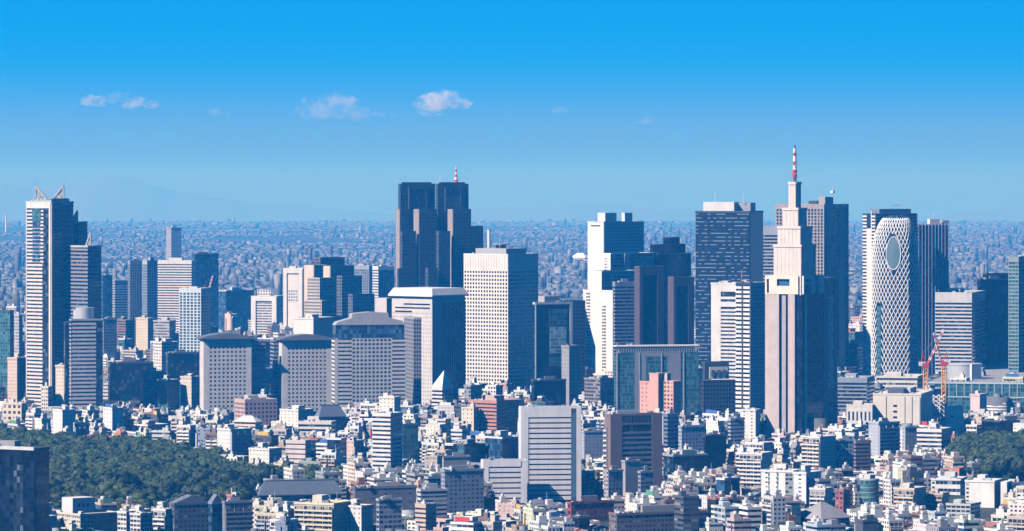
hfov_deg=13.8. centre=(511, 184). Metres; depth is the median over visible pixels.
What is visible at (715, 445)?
office building
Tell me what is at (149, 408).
apartment building
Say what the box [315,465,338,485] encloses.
apartment building
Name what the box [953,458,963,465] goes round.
balcony window
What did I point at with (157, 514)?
balcony window
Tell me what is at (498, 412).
office building
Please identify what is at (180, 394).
office building
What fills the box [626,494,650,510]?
apartment building
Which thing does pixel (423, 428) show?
apartment building
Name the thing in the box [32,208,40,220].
top window
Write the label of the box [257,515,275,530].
balcony window
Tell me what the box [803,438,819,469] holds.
balcony window
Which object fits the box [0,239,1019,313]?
distant city
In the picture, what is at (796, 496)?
house
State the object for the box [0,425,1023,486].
woodland
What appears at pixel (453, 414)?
apartment building
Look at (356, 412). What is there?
apartment building
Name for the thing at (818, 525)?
office building
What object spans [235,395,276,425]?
office building
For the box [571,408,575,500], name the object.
recess window
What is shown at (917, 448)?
apartment building
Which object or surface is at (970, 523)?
office building
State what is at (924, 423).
office building
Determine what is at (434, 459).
office building
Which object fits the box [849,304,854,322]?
office building
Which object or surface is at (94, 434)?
apartment building
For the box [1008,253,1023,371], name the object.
office tower
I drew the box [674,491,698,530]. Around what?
office building
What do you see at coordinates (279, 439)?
office building
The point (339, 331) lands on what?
belt window
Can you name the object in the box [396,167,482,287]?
twin tower
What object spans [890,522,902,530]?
balcony window
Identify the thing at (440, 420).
office building
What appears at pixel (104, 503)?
office building
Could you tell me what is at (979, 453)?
tree
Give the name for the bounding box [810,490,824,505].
balcony window
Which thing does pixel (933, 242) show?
office tower
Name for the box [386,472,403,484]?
office building
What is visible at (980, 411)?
apartment building
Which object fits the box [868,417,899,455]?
apartment building
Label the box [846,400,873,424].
office building
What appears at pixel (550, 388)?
office building
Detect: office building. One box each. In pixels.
[0,383,5,400]
[2,399,26,422]
[7,354,25,401]
[8,418,24,428]
[34,413,50,432]
[53,406,75,433]
[55,363,63,405]
[57,496,116,530]
[60,520,82,530]
[89,413,102,422]
[92,422,111,435]
[95,496,116,510]
[101,273,112,317]
[103,383,107,398]
[103,403,123,431]
[108,358,151,400]
[112,278,127,317]
[117,317,133,348]
[117,506,135,530]
[118,336,131,349]
[123,346,142,357]
[123,409,131,417]
[123,414,133,430]
[133,404,144,412]
[135,355,146,360]
[135,431,151,438]
[138,414,150,422]
[140,367,165,406]
[145,408,160,419]
[146,349,149,360]
[151,426,173,439]
[151,501,166,530]
[158,258,195,328]
[165,349,199,379]
[169,494,207,530]
[175,406,187,415]
[176,317,178,332]
[179,380,180,407]
[196,413,205,423]
[210,414,227,423]
[211,323,218,332]
[213,412,229,423]
[219,287,253,331]
[226,327,246,333]
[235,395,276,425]
[248,320,250,329]
[250,331,261,339]
[251,290,282,335]
[254,503,286,527]
[257,334,274,339]
[263,475,282,480]
[265,340,273,393]
[271,458,285,465]
[273,331,285,337]
[274,440,285,454]
[278,437,285,445]
[279,405,313,426]
[283,501,293,517]
[294,314,333,337]
[298,416,336,433]
[300,432,322,459]
[316,439,326,459]
[317,431,340,436]
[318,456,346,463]
[327,433,346,455]
[342,404,353,411]
[347,453,367,461]
[350,477,369,498]
[352,481,416,522]
[359,409,372,419]
[367,473,391,485]
[372,408,402,470]
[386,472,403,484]
[401,399,418,412]
[402,420,418,462]
[402,463,419,484]
[406,467,428,481]
[416,483,447,517]
[418,429,433,440]
[419,405,433,413]
[422,463,442,475]
[424,453,442,467]
[424,473,440,487]
[428,415,450,436]
[429,464,440,475]
[432,371,452,407]
[437,433,450,442]
[437,438,456,454]
[440,465,484,512]
[442,452,470,466]
[450,516,481,530]
[451,417,465,428]
[451,422,468,441]
[454,400,467,417]
[456,509,490,516]
[457,439,485,462]
[461,402,478,430]
[468,395,523,434]
[469,431,489,438]
[481,405,580,504]
[485,430,494,434]
[485,430,518,458]
[499,513,514,519]
[511,521,527,530]
[514,396,530,405]
[527,498,545,509]
[531,376,566,405]
[532,396,554,405]
[557,517,574,530]
[561,344,578,405]
[572,512,589,530]
[581,427,602,458]
[582,411,599,419]
[584,375,613,405]
[585,367,593,376]
[593,456,602,461]
[594,466,602,485]
[597,404,611,410]
[597,471,599,487]
[601,493,624,510]
[603,410,662,486]
[608,504,708,530]
[613,343,699,414]
[621,457,640,496]
[646,486,669,504]
[662,447,676,467]
[663,409,678,449]
[663,449,707,479]
[672,477,698,495]
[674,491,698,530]
[677,443,687,452]
[678,422,705,450]
[691,410,701,420]
[692,419,705,433]
[699,368,702,409]
[701,361,735,412]
[702,517,723,530]
[703,431,726,468]
[703,466,708,472]
[707,473,715,490]
[707,491,732,517]
[708,469,724,477]
[711,497,728,517]
[714,494,739,530]
[716,473,739,494]
[719,464,737,474]
[725,408,739,416]
[726,439,732,448]
[727,511,750,530]
[728,413,744,443]
[731,491,740,502]
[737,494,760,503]
[739,496,761,530]
[740,405,760,439]
[746,493,761,503]
[750,435,773,440]
[755,524,774,530]
[761,418,764,434]
[761,463,800,497]
[770,458,777,467]
[772,429,790,439]
[778,429,790,441]
[786,497,800,525]
[788,451,799,468]
[789,439,801,457]
[793,454,801,468]
[793,465,821,506]
[805,518,830,530]
[813,472,830,486]
[822,424,832,433]
[828,519,845,530]
[834,425,858,435]
[835,462,853,476]
[836,436,855,468]
[836,479,848,486]
[838,367,849,376]
[838,373,874,412]
[838,420,847,425]
[843,477,849,483]
[845,433,858,439]
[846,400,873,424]
[846,484,852,507]
[848,474,863,482]
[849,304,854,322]
[849,321,859,327]
[849,329,862,341]
[849,340,862,371]
[849,467,861,475]
[849,480,859,490]
[853,325,859,330]
[854,514,877,530]
[855,418,867,430]
[859,432,868,436]
[859,504,885,518]
[860,474,878,506]
[872,464,879,472]
[873,386,933,425]
[874,381,884,392]
[875,450,888,468]
[876,372,922,389]
[880,465,892,475]
[893,458,901,463]
[902,423,918,451]
[902,451,922,467]
[909,503,918,512]
[912,506,927,520]
[916,385,947,420]
[917,423,950,449]
[919,419,941,427]
[922,452,935,476]
[925,372,940,380]
[927,448,937,455]
[928,504,946,519]
[931,471,1006,503]
[943,405,966,435]
[945,514,957,527]
[958,515,979,530]
[965,474,1023,507]
[966,421,981,433]
[970,390,986,411]
[981,415,1023,432]
[984,521,1014,530]
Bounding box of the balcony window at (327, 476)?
[324,474,337,482]
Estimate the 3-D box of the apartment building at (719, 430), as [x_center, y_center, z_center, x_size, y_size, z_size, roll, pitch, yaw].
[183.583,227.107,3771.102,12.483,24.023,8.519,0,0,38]
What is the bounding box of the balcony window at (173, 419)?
[172,418,183,438]
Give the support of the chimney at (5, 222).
on the ground
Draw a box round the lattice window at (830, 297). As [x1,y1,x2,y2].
[828,295,833,390]
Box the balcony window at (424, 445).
[423,444,426,462]
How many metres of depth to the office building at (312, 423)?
3995.12 m
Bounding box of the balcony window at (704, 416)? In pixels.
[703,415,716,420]
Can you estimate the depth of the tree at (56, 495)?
3059.13 m
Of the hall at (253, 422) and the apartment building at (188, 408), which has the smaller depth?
the hall at (253, 422)
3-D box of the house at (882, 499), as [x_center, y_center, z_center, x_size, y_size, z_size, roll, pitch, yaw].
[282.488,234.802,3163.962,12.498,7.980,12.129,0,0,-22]
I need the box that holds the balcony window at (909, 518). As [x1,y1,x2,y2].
[899,516,911,521]
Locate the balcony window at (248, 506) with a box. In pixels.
[225,503,251,529]
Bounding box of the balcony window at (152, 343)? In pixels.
[151,342,153,361]
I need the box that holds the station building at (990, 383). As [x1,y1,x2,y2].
[926,365,1023,413]
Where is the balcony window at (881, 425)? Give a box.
[879,424,898,455]
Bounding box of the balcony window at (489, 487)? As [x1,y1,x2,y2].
[484,485,491,496]
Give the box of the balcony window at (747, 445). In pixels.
[746,444,761,450]
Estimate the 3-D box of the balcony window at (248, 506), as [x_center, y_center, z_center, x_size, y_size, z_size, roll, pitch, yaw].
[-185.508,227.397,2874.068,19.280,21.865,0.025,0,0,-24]
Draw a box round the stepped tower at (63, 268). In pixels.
[26,181,101,407]
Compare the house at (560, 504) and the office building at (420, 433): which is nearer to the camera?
the house at (560, 504)
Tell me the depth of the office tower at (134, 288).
6003.86 m
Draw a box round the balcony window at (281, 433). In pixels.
[273,431,284,439]
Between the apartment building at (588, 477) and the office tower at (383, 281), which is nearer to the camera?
the apartment building at (588, 477)
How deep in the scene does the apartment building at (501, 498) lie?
2954.31 m
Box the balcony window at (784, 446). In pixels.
[782,444,788,456]
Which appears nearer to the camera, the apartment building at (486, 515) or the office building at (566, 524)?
the office building at (566, 524)
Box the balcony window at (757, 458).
[740,455,760,486]
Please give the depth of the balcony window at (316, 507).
2886.31 m
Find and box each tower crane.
[919,329,944,388]
[933,332,949,417]
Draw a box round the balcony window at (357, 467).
[355,465,366,469]
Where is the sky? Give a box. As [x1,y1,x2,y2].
[0,0,1023,216]
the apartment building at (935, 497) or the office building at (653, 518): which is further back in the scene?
the apartment building at (935, 497)
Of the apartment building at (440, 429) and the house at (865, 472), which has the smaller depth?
the house at (865, 472)
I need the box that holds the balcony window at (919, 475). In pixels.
[911,473,922,484]
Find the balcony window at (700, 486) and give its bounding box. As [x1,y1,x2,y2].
[698,485,710,492]
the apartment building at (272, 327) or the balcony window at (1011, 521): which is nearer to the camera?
the balcony window at (1011, 521)
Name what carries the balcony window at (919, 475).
in the apartment building at (913, 474)
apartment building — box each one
[6,303,19,313]
[14,312,22,356]
[22,397,33,405]
[23,311,25,323]
[25,408,46,429]
[28,403,38,411]
[36,424,49,431]
[40,382,51,410]
[49,502,51,514]
[49,515,56,530]
[56,426,74,434]
[70,405,81,415]
[73,420,84,435]
[75,414,84,420]
[80,404,99,418]
[83,416,89,434]
[87,431,109,436]
[90,421,101,433]
[101,316,116,359]
[103,354,112,367]
[103,368,107,375]
[103,373,107,382]
[109,428,123,436]
[118,397,131,406]
[120,505,150,511]
[122,496,139,507]
[126,426,143,436]
[129,507,151,530]
[132,414,141,421]
[134,420,168,430]
[135,316,154,350]
[140,427,151,438]
[144,404,159,412]
[150,338,160,361]
[152,405,166,422]
[153,317,175,340]
[153,338,178,370]
[153,505,170,530]
[157,375,179,410]
[163,435,176,442]
[166,403,177,415]
[171,411,190,438]
[176,405,194,413]
[177,418,195,446]
[180,373,199,408]
[193,408,213,419]
[193,421,205,427]
[194,422,211,446]
[205,414,222,427]
[205,426,216,448]
[208,494,221,530]
[216,409,233,419]
[217,424,251,454]
[222,497,252,530]
[225,312,236,330]
[226,488,239,499]
[227,452,242,461]
[231,314,242,329]
[248,442,281,463]
[253,457,260,465]
[253,498,263,527]
[254,429,278,446]
[255,497,276,510]
[256,506,286,530]
[257,389,272,397]
[263,491,284,503]
[267,321,279,337]
[270,422,290,439]
[270,513,297,530]
[273,421,291,435]
[275,514,292,530]
[280,325,292,333]
[282,455,293,462]
[284,464,304,479]
[286,436,310,462]
[291,425,299,435]
[294,494,349,530]
[299,458,320,466]
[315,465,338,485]
[316,431,330,438]
[321,448,343,467]
[338,426,348,437]
[339,476,346,499]
[343,455,354,497]
[345,414,351,427]
[346,499,372,530]
[347,437,364,456]
[347,458,367,498]
[348,420,364,437]
[350,421,362,439]
[352,407,364,422]
[354,398,374,406]
[355,462,379,481]
[360,401,378,413]
[363,432,372,442]
[364,440,371,457]
[365,421,372,437]
[367,447,372,465]
[371,406,378,413]
[376,495,401,530]
[378,393,400,411]
[381,462,396,474]
[396,460,413,477]
[402,408,419,426]
[405,464,421,472]
[413,477,424,487]
[415,499,436,530]
[418,436,436,462]
[419,410,431,426]
[419,426,425,434]
[422,402,436,413]
[422,440,430,462]
[426,418,445,435]
[427,436,443,454]
[430,411,446,417]
[433,426,440,440]
[433,521,448,530]
[435,444,450,454]
[437,401,453,417]
[443,412,456,417]
[454,512,471,520]
[455,435,471,442]
[461,390,482,401]
[461,421,470,433]
[464,383,482,398]
[472,377,482,384]
[476,431,486,442]
[478,509,489,520]
[481,515,501,530]
[482,381,487,393]
[484,479,492,496]
[484,491,497,510]
[487,382,502,394]
[488,511,516,529]
[495,493,510,514]
[496,379,513,393]
[497,497,523,515]
[503,390,523,398]
[513,387,528,393]
[513,504,526,523]
[523,391,530,400]
[523,500,544,529]
[529,512,555,530]
[540,519,559,530]
[545,499,558,510]
[546,512,563,522]
[567,495,614,521]
[571,399,581,405]
[581,415,595,426]
[581,420,591,429]
[581,464,594,494]
[582,400,592,406]
[584,459,591,468]
[587,466,596,488]
[588,404,602,412]
[590,457,602,466]
[591,370,603,376]
[592,402,602,409]
[593,411,604,429]
[598,401,612,407]
[603,465,623,496]
[604,370,612,376]
[625,492,641,510]
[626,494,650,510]
[637,465,653,491]
[639,373,680,414]
[655,408,668,443]
[658,481,665,492]
[661,496,673,504]
[666,479,690,494]
[667,471,684,483]
[672,485,694,497]
[673,475,694,491]
[674,468,696,478]
[679,410,690,421]
[685,472,710,482]
[687,415,703,422]
[698,476,711,493]
[698,489,716,507]
[702,410,724,420]
[706,415,724,433]
[715,414,730,421]
[715,465,734,476]
[716,426,724,433]
[724,422,727,438]
[726,445,734,463]
[727,444,741,466]
[735,497,758,505]
[736,445,746,474]
[738,448,772,487]
[745,437,771,450]
[762,489,785,526]
[767,432,789,456]
[770,522,785,530]
[772,442,777,457]
[772,454,790,464]
[780,521,801,530]
[786,505,791,514]
[786,508,795,524]
[790,431,801,440]
[802,432,835,470]
[809,484,832,506]
[816,427,825,433]
[821,466,842,480]
[828,424,838,434]
[830,476,842,496]
[834,485,850,513]
[836,429,852,438]
[838,363,855,372]
[846,423,860,431]
[850,303,860,316]
[851,314,862,323]
[853,436,870,470]
[858,503,885,517]
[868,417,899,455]
[869,471,880,475]
[875,465,892,490]
[878,510,903,530]
[880,451,900,468]
[883,472,900,505]
[889,497,899,508]
[892,507,912,521]
[893,459,916,478]
[893,482,926,508]
[895,501,910,510]
[897,459,921,485]
[902,464,923,485]
[911,506,929,512]
[912,445,921,452]
[913,511,937,523]
[913,519,936,530]
[916,449,934,457]
[926,488,948,509]
[926,516,956,530]
[935,458,940,466]
[935,463,966,475]
[942,452,963,465]
[946,499,980,518]
[950,372,969,380]
[956,515,985,525]
[964,414,972,425]
[967,459,981,478]
[970,409,987,417]
[973,417,983,423]
[982,367,985,375]
[982,411,997,416]
[988,410,997,418]
[991,506,1006,522]
[1000,500,1011,508]
[1002,372,1023,382]
[1003,488,1015,499]
[1003,489,1015,500]
[1003,509,1008,527]
[1007,512,1023,530]
[1008,494,1023,508]
[1009,496,1023,514]
[1016,485,1023,499]
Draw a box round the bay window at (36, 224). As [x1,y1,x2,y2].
[33,221,40,261]
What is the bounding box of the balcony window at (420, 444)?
[419,443,421,462]
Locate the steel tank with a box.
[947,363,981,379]
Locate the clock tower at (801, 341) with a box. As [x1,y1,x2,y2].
[765,145,837,437]
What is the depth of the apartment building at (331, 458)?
3376.20 m
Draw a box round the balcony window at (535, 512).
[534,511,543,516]
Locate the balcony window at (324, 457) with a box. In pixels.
[322,454,334,467]
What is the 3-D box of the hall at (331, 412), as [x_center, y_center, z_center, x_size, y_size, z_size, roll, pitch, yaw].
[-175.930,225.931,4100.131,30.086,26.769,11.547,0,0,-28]
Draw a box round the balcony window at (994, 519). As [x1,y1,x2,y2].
[992,517,1002,522]
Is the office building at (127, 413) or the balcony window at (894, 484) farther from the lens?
the office building at (127, 413)
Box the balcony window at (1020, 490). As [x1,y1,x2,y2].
[1018,488,1023,495]
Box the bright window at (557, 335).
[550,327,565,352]
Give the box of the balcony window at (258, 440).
[256,437,269,446]
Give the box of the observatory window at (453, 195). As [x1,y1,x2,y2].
[447,189,459,208]
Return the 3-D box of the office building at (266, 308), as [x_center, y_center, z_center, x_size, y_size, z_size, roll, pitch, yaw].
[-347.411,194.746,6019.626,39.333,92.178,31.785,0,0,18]
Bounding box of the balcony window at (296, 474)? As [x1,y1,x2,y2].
[293,471,303,477]
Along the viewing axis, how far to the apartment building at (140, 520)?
2874.08 m
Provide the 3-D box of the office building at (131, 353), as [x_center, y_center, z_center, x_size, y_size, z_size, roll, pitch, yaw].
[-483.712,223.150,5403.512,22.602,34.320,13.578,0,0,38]
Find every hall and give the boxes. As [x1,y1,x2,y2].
[232,415,263,430]
[257,479,343,504]
[314,404,346,431]
[572,253,587,258]
[801,500,852,526]
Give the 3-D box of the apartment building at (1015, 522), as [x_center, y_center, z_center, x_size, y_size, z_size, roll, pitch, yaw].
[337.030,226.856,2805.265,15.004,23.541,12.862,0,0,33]
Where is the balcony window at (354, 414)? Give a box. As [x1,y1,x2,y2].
[353,413,359,422]
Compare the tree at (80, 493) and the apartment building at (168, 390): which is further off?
the apartment building at (168, 390)
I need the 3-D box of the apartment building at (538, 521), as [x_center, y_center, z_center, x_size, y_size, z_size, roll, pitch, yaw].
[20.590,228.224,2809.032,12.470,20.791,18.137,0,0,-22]
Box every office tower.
[0,308,13,393]
[0,437,49,530]
[48,307,102,410]
[128,259,141,347]
[142,257,157,319]
[166,225,181,259]
[192,252,218,325]
[196,332,265,410]
[270,334,331,413]
[283,266,303,333]
[304,257,375,321]
[331,312,421,407]
[354,264,375,293]
[372,265,394,297]
[376,287,468,404]
[464,238,537,389]
[533,302,572,378]
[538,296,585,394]
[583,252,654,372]
[587,213,644,288]
[612,279,633,376]
[634,266,693,346]
[650,237,690,315]
[695,191,763,367]
[711,281,735,379]
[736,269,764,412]
[763,226,777,281]
[775,184,848,365]
[863,201,917,374]
[917,212,948,377]
[935,288,984,374]
[977,273,1007,364]
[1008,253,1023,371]
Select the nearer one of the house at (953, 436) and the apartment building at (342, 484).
the apartment building at (342, 484)
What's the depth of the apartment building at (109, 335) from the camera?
5304.37 m
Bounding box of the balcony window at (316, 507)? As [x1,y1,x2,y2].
[295,505,332,530]
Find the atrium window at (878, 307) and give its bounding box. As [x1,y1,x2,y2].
[877,306,880,375]
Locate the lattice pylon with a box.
[933,395,944,426]
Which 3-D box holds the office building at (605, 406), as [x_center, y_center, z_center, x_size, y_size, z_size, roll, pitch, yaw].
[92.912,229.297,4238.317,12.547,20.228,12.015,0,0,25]
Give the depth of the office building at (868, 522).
2785.06 m
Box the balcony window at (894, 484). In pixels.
[891,482,899,502]
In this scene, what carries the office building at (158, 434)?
on the ground
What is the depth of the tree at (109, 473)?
3202.32 m
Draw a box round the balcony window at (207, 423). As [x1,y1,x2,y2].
[206,422,215,427]
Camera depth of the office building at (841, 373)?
4759.48 m
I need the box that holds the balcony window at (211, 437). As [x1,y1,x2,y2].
[206,434,216,447]
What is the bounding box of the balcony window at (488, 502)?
[485,500,494,509]
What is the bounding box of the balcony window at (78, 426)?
[75,424,83,434]
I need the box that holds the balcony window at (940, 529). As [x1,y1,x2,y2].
[940,529,955,530]
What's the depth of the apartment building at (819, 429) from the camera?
3825.20 m
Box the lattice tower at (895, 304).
[871,215,918,381]
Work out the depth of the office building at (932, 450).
3569.03 m
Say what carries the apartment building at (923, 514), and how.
on the ground
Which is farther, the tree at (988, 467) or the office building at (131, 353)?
the office building at (131, 353)
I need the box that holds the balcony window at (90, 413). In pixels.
[88,412,98,417]
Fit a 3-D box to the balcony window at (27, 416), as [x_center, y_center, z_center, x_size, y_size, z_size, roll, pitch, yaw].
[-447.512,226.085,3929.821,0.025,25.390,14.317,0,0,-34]
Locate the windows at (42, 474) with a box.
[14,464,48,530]
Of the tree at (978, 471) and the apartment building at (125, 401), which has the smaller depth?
the tree at (978, 471)
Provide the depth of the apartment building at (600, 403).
4305.42 m
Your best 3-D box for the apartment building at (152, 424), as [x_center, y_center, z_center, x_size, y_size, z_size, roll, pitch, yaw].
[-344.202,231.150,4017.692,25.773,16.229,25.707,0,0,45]
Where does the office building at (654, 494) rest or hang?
on the ground
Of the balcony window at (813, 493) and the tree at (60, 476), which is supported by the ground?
the tree at (60, 476)
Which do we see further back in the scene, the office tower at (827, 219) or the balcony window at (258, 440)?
the office tower at (827, 219)
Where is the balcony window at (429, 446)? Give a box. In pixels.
[428,445,437,454]
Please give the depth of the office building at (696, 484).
3036.18 m
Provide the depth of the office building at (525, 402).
4362.74 m
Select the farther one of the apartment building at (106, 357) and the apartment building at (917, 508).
the apartment building at (106, 357)
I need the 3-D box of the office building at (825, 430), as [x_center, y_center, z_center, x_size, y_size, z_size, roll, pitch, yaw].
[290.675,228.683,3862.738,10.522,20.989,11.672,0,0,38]
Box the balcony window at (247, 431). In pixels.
[231,430,250,454]
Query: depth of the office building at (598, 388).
4338.00 m
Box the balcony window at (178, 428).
[177,427,188,442]
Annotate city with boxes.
[0,218,1023,256]
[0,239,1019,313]
[0,312,1023,530]
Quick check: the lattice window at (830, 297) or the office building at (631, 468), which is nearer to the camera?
the office building at (631, 468)
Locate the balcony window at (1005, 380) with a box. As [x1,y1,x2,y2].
[1004,378,1020,382]
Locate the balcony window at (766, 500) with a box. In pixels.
[764,498,772,526]
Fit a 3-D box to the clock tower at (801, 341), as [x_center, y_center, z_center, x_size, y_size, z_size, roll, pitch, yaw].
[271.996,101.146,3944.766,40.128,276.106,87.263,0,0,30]
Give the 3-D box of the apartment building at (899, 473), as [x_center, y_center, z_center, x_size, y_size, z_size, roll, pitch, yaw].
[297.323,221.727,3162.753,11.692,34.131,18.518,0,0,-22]
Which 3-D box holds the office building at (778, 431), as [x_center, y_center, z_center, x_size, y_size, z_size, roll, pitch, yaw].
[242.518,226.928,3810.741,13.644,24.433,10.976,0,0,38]
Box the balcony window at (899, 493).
[894,490,913,503]
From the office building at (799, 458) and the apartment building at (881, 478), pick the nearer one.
the apartment building at (881, 478)
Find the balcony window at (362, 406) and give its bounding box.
[361,405,375,413]
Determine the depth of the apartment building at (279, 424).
3801.36 m
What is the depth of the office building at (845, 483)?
3176.70 m
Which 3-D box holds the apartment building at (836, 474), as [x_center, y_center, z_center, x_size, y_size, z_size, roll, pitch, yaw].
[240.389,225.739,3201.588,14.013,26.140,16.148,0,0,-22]
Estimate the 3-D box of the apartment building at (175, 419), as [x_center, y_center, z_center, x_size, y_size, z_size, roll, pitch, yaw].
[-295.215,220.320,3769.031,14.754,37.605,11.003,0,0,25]
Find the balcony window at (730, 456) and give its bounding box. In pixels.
[728,454,735,466]
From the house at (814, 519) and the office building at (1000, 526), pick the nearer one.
the office building at (1000, 526)
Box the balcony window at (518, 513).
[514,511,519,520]
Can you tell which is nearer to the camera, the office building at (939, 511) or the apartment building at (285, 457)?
the office building at (939, 511)
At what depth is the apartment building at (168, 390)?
4475.87 m
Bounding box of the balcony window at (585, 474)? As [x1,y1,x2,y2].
[583,473,593,492]
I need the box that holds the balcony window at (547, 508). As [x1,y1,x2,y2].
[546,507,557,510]
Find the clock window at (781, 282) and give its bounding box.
[778,279,788,285]
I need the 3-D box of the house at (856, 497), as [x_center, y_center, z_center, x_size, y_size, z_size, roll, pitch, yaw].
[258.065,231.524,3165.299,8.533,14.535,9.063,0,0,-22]
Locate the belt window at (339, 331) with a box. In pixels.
[333,325,403,337]
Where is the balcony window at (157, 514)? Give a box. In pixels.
[154,511,164,530]
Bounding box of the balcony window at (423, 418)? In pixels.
[420,417,426,426]
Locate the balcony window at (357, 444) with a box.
[354,442,363,455]
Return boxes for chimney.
[5,214,6,231]
[487,229,490,247]
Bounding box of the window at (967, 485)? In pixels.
[965,483,969,500]
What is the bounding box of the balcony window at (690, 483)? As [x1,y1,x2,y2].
[685,482,693,491]
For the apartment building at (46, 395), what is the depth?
4432.27 m
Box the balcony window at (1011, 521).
[1008,518,1023,529]
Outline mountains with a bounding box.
[0,176,1023,221]
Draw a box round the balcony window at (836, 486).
[831,484,841,494]
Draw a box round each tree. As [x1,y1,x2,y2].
[49,477,62,487]
[49,491,65,499]
[51,471,70,483]
[51,485,64,490]
[53,498,61,507]
[54,466,71,474]
[63,466,94,483]
[63,480,86,490]
[63,481,81,492]
[71,488,87,496]
[81,487,95,492]
[85,483,96,488]
[85,491,106,508]
[95,477,129,492]
[96,469,131,484]
[105,487,134,501]
[116,495,126,506]
[117,500,140,509]
[118,470,139,484]
[127,489,161,501]
[131,497,147,503]
[133,485,156,493]
[141,500,152,508]
[147,478,161,485]
[148,481,158,490]
[152,498,174,505]
[156,480,164,490]
[157,479,183,494]
[163,491,172,498]
[171,471,191,486]
[172,485,189,499]
[176,482,209,498]
[186,468,213,484]
[190,480,215,487]
[192,491,211,500]
[208,472,220,481]
[208,487,224,493]
[209,485,226,500]
[211,478,218,485]
[217,465,250,484]
[222,481,253,499]
[224,478,258,497]
[240,472,253,478]
[249,478,256,485]
[251,461,283,483]
[961,445,971,457]
[962,459,984,473]
[966,444,981,453]
[966,445,992,464]
[974,466,990,477]
[981,454,1000,477]
[985,449,1009,459]
[994,449,1023,478]
[995,471,1007,477]
[999,444,1017,450]
[1001,472,1015,480]
[1008,446,1023,450]
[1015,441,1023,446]
[1015,472,1023,481]
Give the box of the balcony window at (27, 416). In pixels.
[26,414,33,428]
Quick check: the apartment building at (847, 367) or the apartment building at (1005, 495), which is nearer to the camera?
the apartment building at (1005, 495)
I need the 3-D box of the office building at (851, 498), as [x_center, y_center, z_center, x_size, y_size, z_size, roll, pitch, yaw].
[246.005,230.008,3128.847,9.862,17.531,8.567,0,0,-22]
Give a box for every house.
[236,455,248,461]
[248,458,254,463]
[271,420,278,427]
[298,525,313,530]
[373,523,404,530]
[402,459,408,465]
[402,516,412,526]
[407,519,415,529]
[436,518,453,521]
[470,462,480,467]
[547,509,564,519]
[553,502,562,507]
[582,486,592,495]
[590,520,598,523]
[590,524,608,530]
[595,489,603,497]
[740,487,757,495]
[752,492,760,497]
[762,490,770,498]
[794,494,804,507]
[803,516,817,529]
[849,507,860,521]
[852,485,859,504]
[859,470,871,473]
[871,456,880,463]
[879,490,883,502]
[879,494,883,504]
[894,451,901,456]
[903,522,912,528]
[924,471,931,490]
[935,451,941,460]
[935,465,952,475]
[951,431,956,441]
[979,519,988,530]
[986,521,1005,526]
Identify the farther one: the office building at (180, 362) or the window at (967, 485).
the office building at (180, 362)
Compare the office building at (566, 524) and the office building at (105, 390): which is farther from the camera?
the office building at (105, 390)
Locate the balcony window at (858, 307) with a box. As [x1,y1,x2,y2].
[853,306,859,316]
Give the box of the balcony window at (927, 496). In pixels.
[926,495,941,508]
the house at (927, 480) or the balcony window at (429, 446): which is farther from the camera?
the balcony window at (429, 446)
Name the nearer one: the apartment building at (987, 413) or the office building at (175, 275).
the apartment building at (987, 413)
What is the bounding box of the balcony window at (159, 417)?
[158,416,166,422]
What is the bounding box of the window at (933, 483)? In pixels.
[931,481,935,490]
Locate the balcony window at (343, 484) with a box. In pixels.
[339,482,345,499]
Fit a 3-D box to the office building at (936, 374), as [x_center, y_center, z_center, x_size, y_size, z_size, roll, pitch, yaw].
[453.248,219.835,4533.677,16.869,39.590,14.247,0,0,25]
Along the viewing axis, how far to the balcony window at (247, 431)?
3667.39 m
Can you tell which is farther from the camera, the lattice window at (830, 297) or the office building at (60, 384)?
the office building at (60, 384)
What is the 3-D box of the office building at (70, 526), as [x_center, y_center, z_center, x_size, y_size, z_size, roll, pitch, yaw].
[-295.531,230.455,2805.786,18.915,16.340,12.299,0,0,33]
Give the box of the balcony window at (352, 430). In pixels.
[350,428,357,436]
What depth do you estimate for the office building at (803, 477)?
3143.83 m
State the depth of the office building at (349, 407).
4265.16 m
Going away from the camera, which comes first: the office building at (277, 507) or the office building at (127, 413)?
the office building at (277, 507)
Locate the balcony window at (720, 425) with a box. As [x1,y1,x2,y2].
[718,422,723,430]
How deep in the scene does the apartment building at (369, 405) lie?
4107.69 m
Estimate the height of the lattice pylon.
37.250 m
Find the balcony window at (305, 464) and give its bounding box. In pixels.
[300,463,318,466]
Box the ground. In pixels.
[0,222,1023,530]
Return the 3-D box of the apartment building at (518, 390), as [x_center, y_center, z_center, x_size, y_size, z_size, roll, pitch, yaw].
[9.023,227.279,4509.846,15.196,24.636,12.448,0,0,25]
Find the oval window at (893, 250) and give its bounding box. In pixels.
[886,236,900,269]
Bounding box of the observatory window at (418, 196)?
[411,189,425,210]
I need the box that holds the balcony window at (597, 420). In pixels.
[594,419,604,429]
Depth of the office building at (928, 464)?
3320.26 m
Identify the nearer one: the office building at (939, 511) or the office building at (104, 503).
the office building at (939, 511)
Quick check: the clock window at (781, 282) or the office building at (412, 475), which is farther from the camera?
the clock window at (781, 282)
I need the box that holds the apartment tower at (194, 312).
[179,286,210,351]
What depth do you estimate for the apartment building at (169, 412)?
4125.35 m

